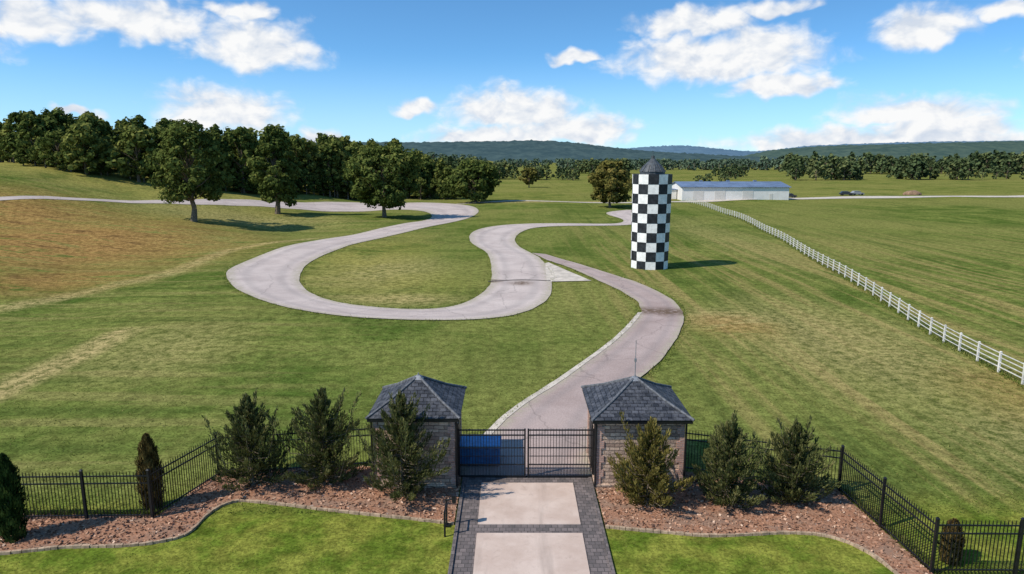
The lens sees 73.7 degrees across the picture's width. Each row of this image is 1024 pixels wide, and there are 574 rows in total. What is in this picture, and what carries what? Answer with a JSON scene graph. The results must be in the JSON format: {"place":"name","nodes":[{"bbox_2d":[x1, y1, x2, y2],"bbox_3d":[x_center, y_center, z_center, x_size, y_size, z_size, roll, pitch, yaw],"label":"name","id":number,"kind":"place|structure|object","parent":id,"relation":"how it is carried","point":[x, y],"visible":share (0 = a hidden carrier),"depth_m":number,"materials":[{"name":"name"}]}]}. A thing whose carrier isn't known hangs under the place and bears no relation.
{"place":"outdoors","nodes":[
{"label":"outdoors","id":0,"kind":"place"},
{"bbox_2d":[0,159,1023,573],"bbox_3d":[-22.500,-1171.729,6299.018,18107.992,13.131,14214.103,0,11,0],"label":"ground","id":1,"kind":"structure","parent":0,"point":[948,233],"depth_m":50.21,"materials":[{"name":"green plant"}]},
{"bbox_2d":[133,432,166,510],"bbox_3d":[-13.594,6.911,25.602,1.078,3.053,1.084,0,11,0],"label":"arborvitae","id":2,"kind":"object","parent":1,"relation":"on","point":[148,455],"visible":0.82,"depth_m":25.37,"materials":[{"name":"green plant"}]},
{"bbox_2d":[144,119,235,221],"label":"oak tree","id":3,"kind":"object","parent":1,"relation":"on","point":[171,154],"visible":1,"depth_m":122.17,"materials":[{"name":"green plant"}]},
{"bbox_2d":[18,425,371,518],"bbox_3d":[-19.493,7.452,25.481,29.003,1.975,3.338,-2,11,-9],"label":"iron fence","id":4,"kind":"object","parent":1,"relation":"on","point":[81,476],"visible":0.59,"depth_m":24.98,"materials":[{"name":"black metal"}]},
{"bbox_2d":[0,499,453,554],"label":"stone bed edging","id":5,"kind":"object","parent":1,"relation":"on","point":[114,545],"visible":0.98,"depth_m":24.79,"materials":[{"name":"grey stone"}]},
{"bbox_2d":[0,107,460,199],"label":"forest","id":6,"kind":"object","parent":1,"relation":"on","point":[86,141],"visible":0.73,"depth_m":181.35,"materials":[{"name":"green plant"}]},
{"bbox_2d":[0,466,460,550],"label":"mulch bed","id":7,"kind":"object","parent":1,"relation":"on","point":[300,488],"visible":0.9,"depth_m":25.83,"materials":[{"name":"brown wood"}]},
{"bbox_2d":[0,452,29,542],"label":"arborvitae","id":8,"kind":"object","parent":7,"relation":"on","point":[13,523],"visible":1,"depth_m":23.27,"materials":[{"name":"green plant"}]},
{"bbox_2d":[201,388,297,491],"bbox_3d":[-10.445,6.114,27.239,3.218,3.962,4.524,0,11,0],"label":"juniper tree","id":9,"kind":"object","parent":7,"relation":"on","point":[243,444],"visible":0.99,"depth_m":26.98,"materials":[{"name":"green plant"}]},
{"bbox_2d":[262,386,370,490],"bbox_3d":[-7.757,5.949,27.304,3.943,4.265,2.926,0,11,0],"label":"juniper tree","id":10,"kind":"object","parent":7,"relation":"on","point":[322,445],"visible":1,"depth_m":27.02,"materials":[{"name":"green plant"}]},
{"bbox_2d":[356,389,450,503],"bbox_3d":[-4.426,6.059,26.244,2.827,4.437,3.715,-7,13,-32],"label":"juniper tree","id":11,"kind":"object","parent":7,"relation":"on","point":[401,427],"visible":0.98,"depth_m":26.07,"materials":[{"name":"green plant"}]},
{"bbox_2d":[0,465,932,573],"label":"mulch chips","id":12,"kind":"object","parent":7,"relation":"on","point":[117,530],"visible":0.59,"depth_m":25.28,"materials":[{"name":"brown wood"}]},
{"bbox_2d":[246,124,301,213],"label":"hickory tree","id":13,"kind":"object","parent":1,"relation":"on","point":[274,143],"visible":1,"depth_m":148.46,"materials":[{"name":"green plant"}]},
{"bbox_2d":[0,196,631,319],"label":"racetrack","id":14,"kind":"structure","parent":1,"relation":"on","point":[272,276],"depth_m":83.34,"materials":[{"name":"concrete"}]},
{"bbox_2d":[495,279,549,280],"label":"pavement joint","id":15,"kind":"object","parent":14,"relation":"on","point":[521,279],"visible":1,"depth_m":74.14,"materials":[{"name":"grey concrete"}]},
{"bbox_2d":[341,143,424,216],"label":"oak tree","id":16,"kind":"object","parent":1,"relation":"on","point":[376,166],"visible":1,"depth_m":148.53,"materials":[{"name":"green plant"}]},
{"bbox_2d":[365,372,466,487],"bbox_3d":[-3.882,5.666,28.682,3.765,4.310,3.770,0,11,0],"label":"stone gatehouse","id":17,"kind":"object","parent":1,"relation":"on","point":[445,400],"visible":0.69,"depth_m":27.30,"materials":[{"name":"stone"}]},
{"bbox_2d":[443,494,455,536],"bbox_3d":[-2.225,8.049,24.182,0.470,1.280,0.843,0,11,0],"label":"gate keypad post","id":18,"kind":"object","parent":1,"relation":"on","point":[446,523],"visible":1,"depth_m":24.19,"materials":[{"name":"black metal"}]},
{"bbox_2d":[443,157,501,201],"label":"oak tree","id":19,"kind":"object","parent":1,"relation":"on","point":[476,187],"visible":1,"depth_m":206.74,"materials":[{"name":"green plant"}]},
{"bbox_2d":[460,436,501,465],"bbox_3d":[-1.450,7.127,29.718,1.970,1.014,1.320,0,11,0],"label":"blue dumpster","id":20,"kind":"object","parent":1,"relation":"on","point":[491,441],"visible":0.52,"depth_m":29.14,"materials":[{"name":"paint"}]},
{"bbox_2d":[0,493,1023,573],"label":"lawn grass","id":21,"kind":"structure","parent":1,"relation":"on","point":[454,528],"depth_m":23.24,"materials":[{"name":"green plant"}]},
{"bbox_2d":[18,195,1023,573],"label":"rough grass edge","id":22,"kind":"object","parent":1,"relation":"on","point":[858,499],"visible":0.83,"depth_m":50.19,"materials":[{"name":"green plant"}]},
{"bbox_2d":[517,167,538,187],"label":"cottonwood tree","id":23,"kind":"object","parent":1,"relation":"on","point":[527,179],"visible":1,"depth_m":314.04,"materials":[{"name":"green plant"}]},
{"bbox_2d":[587,160,631,207],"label":"sycamore tree","id":24,"kind":"object","parent":1,"relation":"on","point":[610,180],"visible":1,"depth_m":184.50,"materials":[{"name":"green plant"}]},
{"bbox_2d":[581,351,694,488],"bbox_3d":[5.098,4.982,28.554,4.064,5.700,4.069,0,11,0],"label":"stone gatehouse","id":25,"kind":"object","parent":1,"relation":"on","point":[637,400],"visible":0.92,"depth_m":27.21,"materials":[{"name":"stone"}]},
{"bbox_2d":[589,417,592,467],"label":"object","id":26,"kind":"structure","parent":25,"relation":"in","point":[590,422],"depth_m":29.01,"materials":[{"name":"black paint"}]},
{"bbox_2d":[631,156,672,269],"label":"checkered silo tower","id":27,"kind":"structure","parent":1,"relation":"on","point":[651,200],"depth_m":80.67,"materials":[{"name":"paint"}]},
{"bbox_2d":[671,188,677,198],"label":"lean to","id":28,"kind":"object","parent":1,"relation":"on","point":[674,193],"visible":0.32,"depth_m":226.69,"materials":[{"name":"white metal"}]},
{"bbox_2d":[421,151,1020,169],"bbox_3d":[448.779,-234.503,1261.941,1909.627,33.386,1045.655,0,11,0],"label":"distant trees","id":29,"kind":"object","parent":1,"relation":"on","point":[765,163],"visible":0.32,"depth_m":838.87,"materials":[{"name":"green plant"}]},
{"bbox_2d":[433,150,1023,180],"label":"tree belt","id":30,"kind":"object","parent":1,"relation":"on","point":[920,165],"visible":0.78,"depth_m":452.86,"materials":[{"name":"green plant"}]},
{"bbox_2d":[672,183,788,200],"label":"walls","id":31,"kind":"structure","parent":1,"relation":"on","point":[736,193],"depth_m":220.46,"materials":[{"name":"white metal"}]},
{"bbox_2d":[672,180,790,186],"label":"roof","id":32,"kind":"structure","parent":31,"relation":"on","point":[727,183],"depth_m":224.81,"materials":[{"name":"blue metal"}]},
{"bbox_2d":[693,191,772,199],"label":"doors","id":33,"kind":"structure","parent":31,"relation":"attached to","point":[699,195],"depth_m":220.52,"materials":[{"name":"white metal"}]},
{"bbox_2d":[605,524,898,573],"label":"stone bed edging","id":34,"kind":"object","parent":1,"relation":"on","point":[843,540],"visible":1,"depth_m":23.97,"materials":[{"name":"grey stone"}]},
{"bbox_2d":[596,471,928,573],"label":"mulch bed","id":35,"kind":"object","parent":1,"relation":"on","point":[615,517],"visible":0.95,"depth_m":25.04,"materials":[{"name":"brown wood"}]},
{"bbox_2d":[607,411,695,507],"bbox_3d":[4.971,6.564,25.807,2.336,3.613,3.433,-9,14,-40],"label":"juniper tree","id":36,"kind":"object","parent":35,"relation":"on","point":[647,459],"visible":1,"depth_m":25.53,"materials":[{"name":"green plant"}]},
{"bbox_2d":[692,409,770,508],"bbox_3d":[8.078,6.459,25.954,2.236,3.758,3.377,-4,11,-21],"label":"juniper tree","id":37,"kind":"object","parent":35,"relation":"on","point":[731,450],"visible":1,"depth_m":25.49,"materials":[{"name":"green plant"}]},
{"bbox_2d":[751,415,842,505],"bbox_3d":[10.834,6.560,26.005,3.297,3.540,2.264,5,12,24],"label":"juniper tree","id":38,"kind":"object","parent":35,"relation":"on","point":[797,464],"visible":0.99,"depth_m":25.73,"materials":[{"name":"green plant"}]},
{"bbox_2d":[839,191,853,195],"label":"parked car","id":39,"kind":"object","parent":1,"relation":"on","point":[845,193],"visible":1,"depth_m":244.23,"materials":[{"name":"paint"}]},
{"bbox_2d":[686,431,1023,573],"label":"iron fence","id":40,"kind":"object","parent":1,"relation":"on","point":[936,532],"visible":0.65,"depth_m":22.42,"materials":[{"name":"black metal"}]},
{"bbox_2d":[686,198,1023,384],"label":"white rail fence","id":41,"kind":"object","parent":1,"relation":"on","point":[944,329],"visible":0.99,"depth_m":58.97,"materials":[{"name":"paint"}]},
{"bbox_2d":[850,191,863,194],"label":"parked car","id":42,"kind":"object","parent":1,"relation":"on","point":[857,192],"visible":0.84,"depth_m":245.58,"materials":[{"name":"paint"}]},
{"bbox_2d":[903,190,921,194],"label":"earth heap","id":43,"kind":"object","parent":1,"relation":"on","point":[913,192],"visible":0.89,"depth_m":254.47,"materials":[{"name":"beige soil"}]},
{"bbox_2d":[937,518,965,565],"bbox_3d":[14.357,8.273,22.247,0.857,1.596,0.815,0,11,0],"label":"arborvitae","id":44,"kind":"object","parent":1,"relation":"on","point":[953,544],"visible":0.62,"depth_m":22.09,"materials":[{"name":"green plant"}]},
{"bbox_2d":[0,0,1023,150],"label":"sky","id":45,"kind":"structure","parent":0,"point":[740,75],"materials":[{"name":"blue"}]},
{"bbox_2d":[448,477,614,573],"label":"paver driveway","id":46,"kind":"structure","parent":0,"point":[528,525],"depth_m":24.39,"materials":[{"name":"beige concrete"}]},
{"bbox_2d":[457,422,594,476],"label":"driveway gate","id":47,"kind":"structure","parent":46,"relation":"on","point":[592,434],"depth_m":28.07,"materials":[{"name":"black metal"}]},
{"bbox_2d":[545,262,590,281],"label":"connecting pavement","id":48,"kind":"structure","parent":0,"point":[555,273],"depth_m":76.48,"materials":[{"name":"grey concrete"}]},
{"bbox_2d":[462,253,683,475],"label":"driveway","id":49,"kind":"structure","parent":0,"point":[649,336],"depth_m":40.66,"materials":[{"name":"concrete"}]},
{"bbox_2d":[484,312,641,433],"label":"concrete gutter","id":50,"kind":"object","parent":49,"relation":"on","point":[499,421],"visible":0.86,"depth_m":40.44,"materials":[{"name":"grey concrete"}]},
{"bbox_2d":[316,139,937,162],"bbox_3d":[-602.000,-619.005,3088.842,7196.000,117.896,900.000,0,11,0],"label":"hills","id":51,"kind":"structure","parent":0,"point":[530,150],"depth_m":2984.21,"materials":[{"name":"green plant"}]},
{"bbox_2d":[460,195,1023,203],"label":"farm road","id":52,"kind":"structure","parent":0,"point":[838,197],"depth_m":234.61,"materials":[{"name":"grey asphalt"}]},
{"bbox_2d":[625,140,1023,155],"bbox_3d":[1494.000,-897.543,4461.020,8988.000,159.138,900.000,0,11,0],"label":"hills","id":53,"kind":"structure","parent":0,"point":[687,149],"depth_m":4565.74,"materials":[{"name":"green plant"}]},
{"bbox_2d":[745,141,1023,159],"bbox_3d":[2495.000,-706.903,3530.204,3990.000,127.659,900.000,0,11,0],"label":"hills","id":54,"kind":"structure","parent":0,"point":[961,149],"depth_m":3553.98,"materials":[{"name":"green plant"}]}
]}

